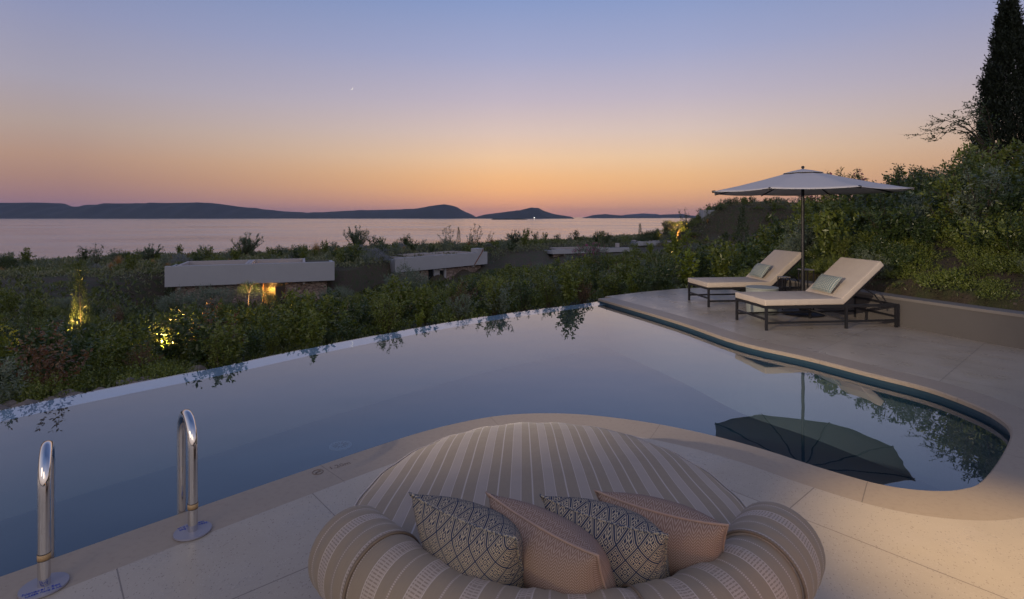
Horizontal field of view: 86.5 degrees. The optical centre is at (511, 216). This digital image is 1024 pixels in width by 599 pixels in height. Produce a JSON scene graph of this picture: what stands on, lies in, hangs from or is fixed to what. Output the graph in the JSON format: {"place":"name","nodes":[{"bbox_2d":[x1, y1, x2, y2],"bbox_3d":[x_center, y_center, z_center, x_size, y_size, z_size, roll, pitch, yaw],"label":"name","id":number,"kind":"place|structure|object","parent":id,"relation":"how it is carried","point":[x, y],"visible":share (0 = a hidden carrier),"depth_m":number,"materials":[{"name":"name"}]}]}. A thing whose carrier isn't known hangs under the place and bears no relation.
{"place":"outdoors","nodes":[
{"label":"outdoors","id":0,"kind":"place"},
{"bbox_2d":[0,202,474,218],"bbox_3d":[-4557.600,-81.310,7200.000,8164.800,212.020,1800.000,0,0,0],"label":"island hills","id":1,"kind":"structure","parent":0,"point":[197,210],"depth_m":6621.11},
{"bbox_2d":[0,217,689,261],"bbox_3d":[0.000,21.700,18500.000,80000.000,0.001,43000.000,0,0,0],"label":"sea","id":2,"kind":"structure","parent":0,"point":[51,238],"depth_m":799.11,"materials":[{"name":"liquid"}]},
{"bbox_2d":[0,348,940,576],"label":"pool floor","id":3,"kind":"structure","parent":0,"point":[605,382],"depth_m":6.74,"materials":[{"name":"tile"}]},
{"bbox_2d":[329,441,351,450],"bbox_3d":[-1.995,2.660,6.333,0.260,0.020,0.260,0,0,0],"label":"pool drain","id":4,"kind":"object","parent":3,"relation":"on","point":[339,445],"visible":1,"depth_m":6.31,"materials":[{"name":"grey plastic"}]},
{"bbox_2d":[0,312,1005,520],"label":"basin wall","id":5,"kind":"structure","parent":3,"relation":"on","point":[103,443],"depth_m":6.43,"materials":[{"name":"tile"}]},
{"bbox_2d":[600,301,1009,446],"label":"waterline tiles","id":6,"kind":"object","parent":5,"relation":"attached to","point":[974,419],"visible":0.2,"depth_m":6.17,"materials":[{"name":"blue tile"}]},
{"bbox_2d":[0,205,1023,400],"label":"ground","id":7,"kind":"structure","parent":0,"point":[351,278],"depth_m":36.49,"materials":[{"name":"plant"}]},
{"bbox_2d":[0,254,23,268],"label":"bush","id":8,"kind":"object","parent":7,"relation":"on","point":[8,258],"visible":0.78,"depth_m":42.11,"materials":[{"name":"green plant"}]},
{"bbox_2d":[0,370,90,404],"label":"shrub","id":9,"kind":"object","parent":7,"relation":"on","point":[38,387],"visible":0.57,"depth_m":5.85,"materials":[{"name":"green plant"}]},
{"bbox_2d":[51,293,85,309],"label":"olive bush","id":10,"kind":"object","parent":7,"relation":"on","point":[67,301],"visible":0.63,"depth_m":23.81,"materials":[{"name":"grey plant"}]},
{"bbox_2d":[31,361,122,397],"bbox_3d":[-5.206,1.926,6.503,0.940,0.350,0.984,0,0,-22],"label":"shrub","id":11,"kind":"object","parent":7,"relation":"on","point":[83,377],"visible":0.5,"depth_m":6.55,"materials":[{"name":"green plant"}]},
{"bbox_2d":[67,267,93,335],"bbox_3d":[-11.500,2.450,14.507,0.558,2.248,0.544,0,0,37],"label":"cypress","id":12,"kind":"object","parent":7,"relation":"on","point":[83,294],"visible":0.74,"depth_m":14.48,"materials":[{"name":"green plant"}]},
{"bbox_2d":[122,340,163,370],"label":"shrub","id":13,"kind":"object","parent":7,"relation":"on","point":[143,355],"visible":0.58,"depth_m":7.20,"materials":[{"name":"green plant"}]},
{"bbox_2d":[111,341,174,372],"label":"shrub","id":14,"kind":"object","parent":7,"relation":"on","point":[139,351],"visible":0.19,"depth_m":8.57,"materials":[{"name":"green plant"}]},
{"bbox_2d":[137,243,164,259],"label":"rosemary shrub","id":15,"kind":"object","parent":7,"relation":"on","point":[150,252],"visible":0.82,"depth_m":46.84,"materials":[{"name":"green plant"}]},
{"bbox_2d":[124,351,179,370],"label":"shrub","id":16,"kind":"object","parent":7,"relation":"on","point":[150,360],"visible":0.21,"depth_m":7.94,"materials":[{"name":"green plant"}]},
{"bbox_2d":[116,360,198,386],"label":"shrub","id":17,"kind":"object","parent":7,"relation":"on","point":[161,372],"visible":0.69,"depth_m":6.55,"materials":[{"name":"green plant"}]},
{"bbox_2d":[146,323,173,354],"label":"shrub","id":18,"kind":"object","parent":7,"relation":"on","point":[160,343],"visible":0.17,"depth_m":8.96,"materials":[{"name":"green plant"}]},
{"bbox_2d":[154,284,201,310],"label":"olive bush","id":19,"kind":"object","parent":7,"relation":"on","point":[184,298],"visible":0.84,"depth_m":31.80,"materials":[{"name":"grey plant"}]},
{"bbox_2d":[174,344,191,364],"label":"shrub","id":20,"kind":"object","parent":7,"relation":"on","point":[185,355],"visible":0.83,"depth_m":8.21,"materials":[{"name":"green plant"}]},
{"bbox_2d":[183,284,237,308],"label":"olive bush","id":21,"kind":"object","parent":7,"relation":"on","point":[212,293],"visible":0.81,"depth_m":33.23,"materials":[{"name":"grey plant"}]},
{"bbox_2d":[199,322,233,367],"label":"shrub","id":22,"kind":"object","parent":7,"relation":"on","point":[215,359],"visible":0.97,"depth_m":6.97,"materials":[{"name":"green plant"}]},
{"bbox_2d":[230,231,263,254],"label":"rosemary shrub","id":23,"kind":"object","parent":7,"relation":"on","point":[245,242],"visible":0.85,"depth_m":53.73,"materials":[{"name":"green plant"}]},
{"bbox_2d":[232,280,265,306],"bbox_3d":[-14.442,4.497,30.008,1.643,2.042,1.818,0,0,-13],"label":"tree","id":24,"kind":"object","parent":7,"relation":"on","point":[249,289],"visible":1,"depth_m":29.95,"materials":[{"name":"green plant"}]},
{"bbox_2d":[165,258,334,305],"bbox_3d":[-18.611,5.798,39.597,10.669,5.105,3.800,0,0,-21],"label":"villa","id":25,"kind":"object","parent":7,"relation":"on","point":[303,274],"visible":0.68,"depth_m":38.14,"materials":[{"name":"paint"}]},
{"bbox_2d":[258,326,280,355],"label":"shrub","id":26,"kind":"object","parent":7,"relation":"on","point":[272,344],"visible":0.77,"depth_m":8.45,"materials":[{"name":"green plant"}]},
{"bbox_2d":[0,302,599,421],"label":"infinity edge","id":27,"kind":"object","parent":7,"relation":"on","point":[30,409],"visible":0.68,"depth_m":6.29,"materials":[{"name":"stone"}]},
{"bbox_2d":[317,285,354,301],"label":"olive bush","id":28,"kind":"object","parent":7,"relation":"on","point":[345,292],"visible":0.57,"depth_m":34.92,"materials":[{"name":"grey plant"}]},
{"bbox_2d":[343,225,369,245],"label":"rosemary shrub","id":29,"kind":"object","parent":7,"relation":"on","point":[353,237],"visible":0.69,"depth_m":65.48,"materials":[{"name":"green plant"}]},
{"bbox_2d":[0,248,752,403],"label":"ground cover","id":30,"kind":"object","parent":7,"relation":"on","point":[651,256],"visible":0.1,"depth_m":28.48,"materials":[{"name":"green plant"}]},
{"bbox_2d":[360,247,392,260],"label":"cushion shrub","id":31,"kind":"object","parent":7,"relation":"on","point":[380,254],"visible":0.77,"depth_m":49.78,"materials":[{"name":"plant"}]},
{"bbox_2d":[367,291,389,333],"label":"shrub","id":32,"kind":"object","parent":7,"relation":"on","point":[374,308],"visible":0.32,"depth_m":9.90,"materials":[{"name":"green plant"}]},
{"bbox_2d":[371,293,404,333],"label":"shrub","id":33,"kind":"object","parent":7,"relation":"on","point":[387,325],"visible":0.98,"depth_m":9.24,"materials":[{"name":"green plant"}]},
{"bbox_2d":[0,201,777,304],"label":"roof ground cover","id":34,"kind":"object","parent":7,"relation":"on","point":[105,268],"visible":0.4,"depth_m":47.57,"materials":[{"name":"green plant"}]},
{"bbox_2d":[383,261,429,291],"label":"olive bush","id":35,"kind":"object","parent":7,"relation":"on","point":[410,275],"visible":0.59,"depth_m":43.82,"materials":[{"name":"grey plant"}]},
{"bbox_2d":[413,299,432,324],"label":"shrub","id":36,"kind":"object","parent":7,"relation":"on","point":[428,310],"visible":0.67,"depth_m":10.51,"materials":[{"name":"green plant"}]},
{"bbox_2d":[388,248,486,282],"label":"villa","id":37,"kind":"object","parent":7,"relation":"on","point":[447,265],"visible":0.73,"depth_m":56.55,"materials":[{"name":"paint"}]},
{"bbox_2d":[442,282,467,305],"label":"shrub","id":38,"kind":"object","parent":7,"relation":"on","point":[450,294],"visible":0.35,"depth_m":12.80,"materials":[{"name":"green plant"}]},
{"bbox_2d":[445,294,477,320],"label":"shrub","id":39,"kind":"object","parent":7,"relation":"on","point":[460,310],"visible":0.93,"depth_m":10.36,"materials":[{"name":"green plant"}]},
{"bbox_2d":[450,279,481,307],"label":"shrub","id":40,"kind":"object","parent":7,"relation":"on","point":[464,293],"visible":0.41,"depth_m":11.91,"materials":[{"name":"green plant"}]},
{"bbox_2d":[453,275,484,303],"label":"shrub","id":41,"kind":"object","parent":7,"relation":"on","point":[471,285],"visible":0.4,"depth_m":13.35,"materials":[{"name":"green plant"}]},
{"bbox_2d":[475,270,505,315],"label":"shrub","id":42,"kind":"object","parent":7,"relation":"on","point":[490,286],"visible":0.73,"depth_m":11.01,"materials":[{"name":"green plant"}]},
{"bbox_2d":[0,137,1023,403],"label":"shrub mass","id":43,"kind":"object","parent":7,"relation":"on","point":[294,319],"visible":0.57,"depth_m":10.70,"materials":[{"name":"green plant"}]},
{"bbox_2d":[504,230,521,242],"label":"rosemary shrub","id":44,"kind":"object","parent":7,"relation":"on","point":[512,238],"visible":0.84,"depth_m":69.71,"materials":[{"name":"green plant"}]},
{"bbox_2d":[513,281,538,310],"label":"shrub","id":45,"kind":"object","parent":7,"relation":"on","point":[524,299],"visible":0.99,"depth_m":11.62,"materials":[{"name":"green plant"}]},
{"bbox_2d":[535,277,559,306],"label":"shrub","id":46,"kind":"object","parent":7,"relation":"on","point":[547,298],"visible":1,"depth_m":12.06,"materials":[{"name":"green plant"}]},
{"bbox_2d":[573,265,593,300],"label":"shrub","id":47,"kind":"object","parent":7,"relation":"on","point":[585,282],"visible":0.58,"depth_m":12.97,"materials":[{"name":"green plant"}]},
{"bbox_2d":[575,282,594,303],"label":"shrub","id":48,"kind":"object","parent":7,"relation":"on","point":[585,291],"visible":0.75,"depth_m":12.37,"materials":[{"name":"green plant"}]},
{"bbox_2d":[544,243,632,256],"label":"villa","id":49,"kind":"object","parent":7,"relation":"on","point":[555,251],"visible":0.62,"depth_m":68.61,"materials":[{"name":"concrete"}]},
{"bbox_2d":[571,242,608,259],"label":"bougainvillea","id":50,"kind":"object","parent":7,"relation":"on","point":[592,249],"visible":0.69,"depth_m":47.76,"materials":[{"name":"green plant"}]},
{"bbox_2d":[602,276,627,295],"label":"shrub","id":51,"kind":"object","parent":7,"relation":"on","point":[624,284],"visible":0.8,"depth_m":12.80,"materials":[{"name":"green plant"}]},
{"bbox_2d":[626,270,641,292],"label":"shrub","id":52,"kind":"object","parent":7,"relation":"on","point":[633,288],"visible":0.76,"depth_m":13.36,"materials":[{"name":"green plant"}]},
{"bbox_2d":[630,240,670,246],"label":"villa","id":53,"kind":"object","parent":7,"relation":"on","point":[653,242],"visible":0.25,"depth_m":79.42,"materials":[{"name":"concrete"}]},
{"bbox_2d":[639,229,663,240],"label":"bush","id":54,"kind":"object","parent":7,"relation":"on","point":[650,232],"visible":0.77,"depth_m":83.60,"materials":[{"name":"green plant"}]},
{"bbox_2d":[648,273,663,290],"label":"shrub","id":55,"kind":"object","parent":7,"relation":"on","point":[655,287],"visible":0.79,"depth_m":13.54,"materials":[{"name":"green plant"}]},
{"bbox_2d":[659,219,689,236],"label":"olive tree","id":56,"kind":"object","parent":7,"relation":"on","point":[677,226],"visible":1,"depth_m":81.32,"materials":[{"name":"green plant"}]},
{"bbox_2d":[663,228,693,259],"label":"shrub","id":57,"kind":"object","parent":7,"relation":"on","point":[674,237],"visible":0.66,"depth_m":29.92,"materials":[{"name":"green plant"}]},
{"bbox_2d":[656,202,797,246],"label":"mound grass","id":58,"kind":"structure","parent":7,"relation":"on","point":[752,204],"depth_m":83.33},
{"bbox_2d":[734,203,749,246],"bbox_3d":[10.986,1.043,25.998,0.877,3.453,0.901,0,0,38],"label":"cypress","id":59,"kind":"object","parent":7,"relation":"on","point":[740,218],"visible":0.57,"depth_m":25.95,"materials":[{"name":"green plant"}]},
{"bbox_2d":[781,220,816,251],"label":"shrub","id":60,"kind":"object","parent":7,"relation":"on","point":[810,237],"visible":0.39,"depth_m":13.26,"materials":[{"name":"green plant"}]},
{"bbox_2d":[782,196,821,239],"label":"shrub","id":61,"kind":"object","parent":7,"relation":"on","point":[797,216],"visible":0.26,"depth_m":14.14,"materials":[{"name":"green plant"}]},
{"bbox_2d":[785,199,820,225],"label":"shrub","id":62,"kind":"object","parent":7,"relation":"on","point":[793,209],"visible":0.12,"depth_m":15.78,"materials":[{"name":"green plant"}]},
{"bbox_2d":[807,197,855,256],"bbox_3d":[7.230,0.269,12.247,0.889,1.469,0.956,0,0,-36],"label":"shrub","id":63,"kind":"object","parent":7,"relation":"on","point":[835,205],"visible":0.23,"depth_m":12.13,"materials":[{"name":"green plant"}]},
{"bbox_2d":[832,233,854,256],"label":"shrub","id":64,"kind":"object","parent":7,"relation":"on","point":[842,249],"visible":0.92,"depth_m":10.92,"materials":[{"name":"green plant"}]},
{"bbox_2d":[825,167,867,206],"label":"oleander","id":65,"kind":"object","parent":7,"relation":"on","point":[857,175],"visible":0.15,"depth_m":15.85,"materials":[{"name":"green plant"}]},
{"bbox_2d":[832,180,897,230],"bbox_3d":[8.699,-0.164,13.593,1.144,1.517,1.546,0,0,-33],"label":"shrub","id":66,"kind":"object","parent":7,"relation":"on","point":[864,199],"visible":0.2,"depth_m":13.41,"materials":[{"name":"green plant"}]},
{"bbox_2d":[738,215,1023,301],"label":"bank ground cover","id":67,"kind":"object","parent":7,"relation":"on","point":[991,271],"visible":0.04,"depth_m":8.52,"materials":[{"name":"green plant"}]},
{"bbox_2d":[854,192,919,238],"bbox_3d":[7.479,0.042,10.809,1.130,1.109,0.837,0,0,18],"label":"shrub","id":68,"kind":"object","parent":7,"relation":"on","point":[865,211],"visible":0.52,"depth_m":10.84,"materials":[{"name":"green plant"}]},
{"bbox_2d":[880,263,921,278],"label":"shrub","id":69,"kind":"object","parent":7,"relation":"on","point":[907,272],"visible":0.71,"depth_m":9.04,"materials":[{"name":"green plant"}]},
{"bbox_2d":[882,163,940,204],"bbox_3d":[10.382,-0.588,14.337,1.260,1.745,1.418,0,0,17],"label":"shrub","id":70,"kind":"object","parent":7,"relation":"on","point":[893,181],"visible":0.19,"depth_m":14.28,"materials":[{"name":"green plant"}]},
{"bbox_2d":[892,190,943,227],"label":"shrub","id":71,"kind":"object","parent":7,"relation":"on","point":[895,194],"visible":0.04,"depth_m":11.55,"materials":[{"name":"green plant"}]},
{"bbox_2d":[905,164,938,191],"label":"shrub","id":72,"kind":"object","parent":7,"relation":"on","point":[919,174],"visible":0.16,"depth_m":15.17,"materials":[{"name":"green plant"}]},
{"bbox_2d":[910,181,950,219],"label":"shrub","id":73,"kind":"object","parent":7,"relation":"on","point":[936,201],"visible":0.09,"depth_m":11.91,"materials":[{"name":"green plant"}]},
{"bbox_2d":[913,268,958,283],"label":"shrub","id":74,"kind":"object","parent":7,"relation":"on","point":[923,276],"visible":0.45,"depth_m":8.55,"materials":[{"name":"green plant"}]},
{"bbox_2d":[915,150,986,215],"bbox_3d":[8.658,-0.518,10.615,1.076,1.490,1.211,0,0,15],"label":"shrub","id":75,"kind":"object","parent":7,"relation":"on","point":[966,165],"visible":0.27,"depth_m":10.52,"materials":[{"name":"green plant"}]},
{"bbox_2d":[904,98,999,162],"bbox_3d":[11.109,-1.464,13.813,1.781,2.849,1.811,0,0,-34],"label":"arching tree","id":76,"kind":"object","parent":7,"relation":"on","point":[979,110],"visible":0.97,"depth_m":13.59,"materials":[{"name":"green plant"}]},
{"bbox_2d":[916,168,988,237],"bbox_3d":[8.246,-0.241,10.124,0.959,1.337,1.114,0,0,-22],"label":"shrub","id":77,"kind":"object","parent":7,"relation":"on","point":[953,188],"visible":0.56,"depth_m":10.05,"materials":[{"name":"green plant"}]},
{"bbox_2d":[932,220,975,240],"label":"shrub","id":78,"kind":"object","parent":7,"relation":"on","point":[942,232],"visible":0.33,"depth_m":9.88,"materials":[{"name":"green plant"}]},
{"bbox_2d":[950,242,997,251],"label":"shrub","id":79,"kind":"object","parent":7,"relation":"on","point":[967,245],"visible":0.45,"depth_m":9.09,"materials":[{"name":"green plant"}]},
{"bbox_2d":[933,199,1023,243],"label":"shrub","id":80,"kind":"object","parent":7,"relation":"on","point":[982,232],"visible":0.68,"depth_m":8.85,"materials":[{"name":"green plant"}]},
{"bbox_2d":[951,137,1007,175],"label":"shrub","id":81,"kind":"object","parent":7,"relation":"on","point":[987,154],"visible":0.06,"depth_m":14.69,"materials":[{"name":"green plant"}]},
{"bbox_2d":[943,142,1018,190],"bbox_3d":[9.745,-0.749,11.141,1.400,1.681,1.205,0,0,10],"label":"shrub","id":82,"kind":"object","parent":7,"relation":"on","point":[978,156],"visible":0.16,"depth_m":11.14,"materials":[{"name":"green plant"}]},
{"bbox_2d":[944,161,1023,236],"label":"shrub","id":83,"kind":"object","parent":7,"relation":"on","point":[973,196],"visible":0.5,"depth_m":9.34,"materials":[{"name":"green plant"}]},
{"bbox_2d":[951,243,1020,262],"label":"shrub","id":84,"kind":"object","parent":7,"relation":"on","point":[974,252],"visible":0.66,"depth_m":8.60,"materials":[{"name":"green plant"}]},
{"bbox_2d":[965,0,1023,162],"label":"tall cypress","id":85,"kind":"object","parent":7,"relation":"on","point":[1001,79],"visible":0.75,"depth_m":15.75,"materials":[{"name":"green plant"}]},
{"bbox_2d":[967,248,1023,273],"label":"shrub","id":86,"kind":"object","parent":7,"relation":"on","point":[1013,258],"visible":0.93,"depth_m":8.01,"materials":[{"name":"green plant"}]},
{"bbox_2d":[998,211,1023,255],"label":"shrub","id":87,"kind":"object","parent":7,"relation":"on","point":[1009,245],"visible":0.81,"depth_m":8.34,"materials":[{"name":"green plant"}]},
{"bbox_2d":[1005,154,1023,201],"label":"shrub","id":88,"kind":"object","parent":7,"relation":"on","point":[1014,177],"visible":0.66,"depth_m":9.58,"materials":[{"name":"green plant"}]},
{"bbox_2d":[0,0,1023,216],"label":"sky","id":89,"kind":"structure","parent":0,"point":[572,108],"materials":[{"name":"blue"}]},
{"bbox_2d":[473,207,573,218],"bbox_3d":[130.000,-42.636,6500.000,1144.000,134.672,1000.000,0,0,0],"label":"island hill","id":90,"kind":"structure","parent":0,"point":[532,213],"depth_m":6173.20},
{"bbox_2d":[40,288,1023,598],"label":"terrace deck","id":91,"kind":"structure","parent":0,"point":[874,552],"depth_m":2.94,"materials":[{"name":"stone"}]},
{"bbox_2d":[0,298,1023,598],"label":"pool coping","id":92,"kind":"object","parent":91,"relation":"on","point":[996,494],"visible":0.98,"depth_m":3.56,"materials":[{"name":"stone"}]},
{"bbox_2d":[17,440,69,598],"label":"pool handrail","id":93,"kind":"object","parent":92,"relation":"on","point":[46,582],"visible":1,"depth_m":2.49,"materials":[{"name":"silver metal"}]},
{"bbox_2d":[173,409,211,541],"bbox_3d":[-1.775,1.766,3.034,0.184,1.368,0.407,0,0,-29],"label":"pool handrail","id":94,"kind":"object","parent":92,"relation":"on","point":[194,528],"visible":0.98,"depth_m":2.94,"materials":[{"name":"silver metal"}]},
{"bbox_2d":[308,422,825,598],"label":"round daybed","id":95,"kind":"object","parent":91,"relation":"on","point":[368,545],"visible":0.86,"depth_m":1.99,"materials":[{"name":"fabric"}]},
{"bbox_2d":[409,492,524,587],"bbox_3d":[-0.108,1.141,1.806,0.451,0.455,0.261,0,27,36],"label":"throw cushion","id":96,"kind":"object","parent":95,"relation":"on","point":[469,538],"visible":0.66,"depth_m":1.69,"materials":[{"name":"fabric"}]},
{"bbox_2d":[485,491,616,593],"bbox_3d":[0.150,1.141,1.754,0.481,0.455,0.240,0,27,47],"label":"throw cushion","id":97,"kind":"object","parent":95,"relation":"on","point":[562,555],"visible":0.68,"depth_m":1.62,"materials":[{"name":"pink fabric"}]},
{"bbox_2d":[539,494,669,587],"bbox_3d":[0.333,1.141,1.811,0.436,0.455,0.261,0,27,32],"label":"throw cushion","id":98,"kind":"object","parent":95,"relation":"on","point":[633,544],"visible":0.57,"depth_m":1.67,"materials":[{"name":"fabric"}]},
{"bbox_2d":[594,489,728,575],"bbox_3d":[0.532,1.161,1.893,0.445,0.455,0.240,0,27,29],"label":"throw cushion","id":99,"kind":"object","parent":95,"relation":"on","point":[695,537],"visible":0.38,"depth_m":1.75,"materials":[{"name":"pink fabric"}]},
{"bbox_2d":[688,250,800,306],"bbox_3d":[4.697,1.190,10.778,2.168,1.020,0.880,0,0,-7],"label":"sun lounger","id":100,"kind":"object","parent":91,"relation":"on","point":[782,262],"visible":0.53,"depth_m":10.50,"materials":[{"name":"fabric"}]},
{"bbox_2d":[749,263,770,277],"bbox_3d":[4.918,1.064,10.820,0.136,0.316,0.524,38,-2,-2],"label":"lumbar cushion","id":101,"kind":"object","parent":100,"relation":"on","point":[759,270],"visible":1,"depth_m":10.71,"materials":[{"name":"grey fabric"}]},
{"bbox_2d":[745,285,778,314],"bbox_3d":[4.434,1.472,9.659,0.548,0.456,0.548,0,0,0],"label":"drum table","id":102,"kind":"object","parent":91,"relation":"on","point":[756,288],"visible":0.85,"depth_m":9.50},
{"bbox_2d":[712,166,914,317],"bbox_3d":[5.072,0.406,9.497,2.938,2.587,2.938,0,0,22],"label":"parasol","id":103,"kind":"object","parent":91,"relation":"on","point":[802,182],"visible":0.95,"depth_m":9.27,"materials":[{"name":"fabric"}]},
{"bbox_2d":[735,257,897,330],"bbox_3d":[4.798,1.190,8.671,2.168,1.020,0.880,0,0,-7],"label":"sun lounger","id":104,"kind":"object","parent":91,"relation":"on","point":[857,275],"visible":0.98,"depth_m":8.38,"materials":[{"name":"fabric"}]},
{"bbox_2d":[810,274,841,292],"bbox_3d":[5.020,1.064,8.713,0.136,0.316,0.524,38,-2,-2],"label":"lumbar cushion","id":105,"kind":"object","parent":104,"relation":"on","point":[825,283],"visible":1,"depth_m":8.62,"materials":[{"name":"grey fabric"}]},
{"bbox_2d":[774,278,1023,348],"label":"retaining wall","id":106,"kind":"structure","parent":91,"relation":"on","point":[996,326],"depth_m":7.80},
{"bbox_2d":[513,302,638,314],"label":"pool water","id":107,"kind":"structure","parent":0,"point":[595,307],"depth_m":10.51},
{"bbox_2d":[583,214,655,217],"bbox_3d":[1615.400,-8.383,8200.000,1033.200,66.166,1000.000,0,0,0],"label":"island hill","id":108,"kind":"structure","parent":0,"point":[606,216],"depth_m":7916.28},
{"bbox_2d":[637,214,695,217],"bbox_3d":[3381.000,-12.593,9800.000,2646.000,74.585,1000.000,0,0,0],"label":"coast hill","id":109,"kind":"structure","parent":0,"point":[670,216],"depth_m":9531.05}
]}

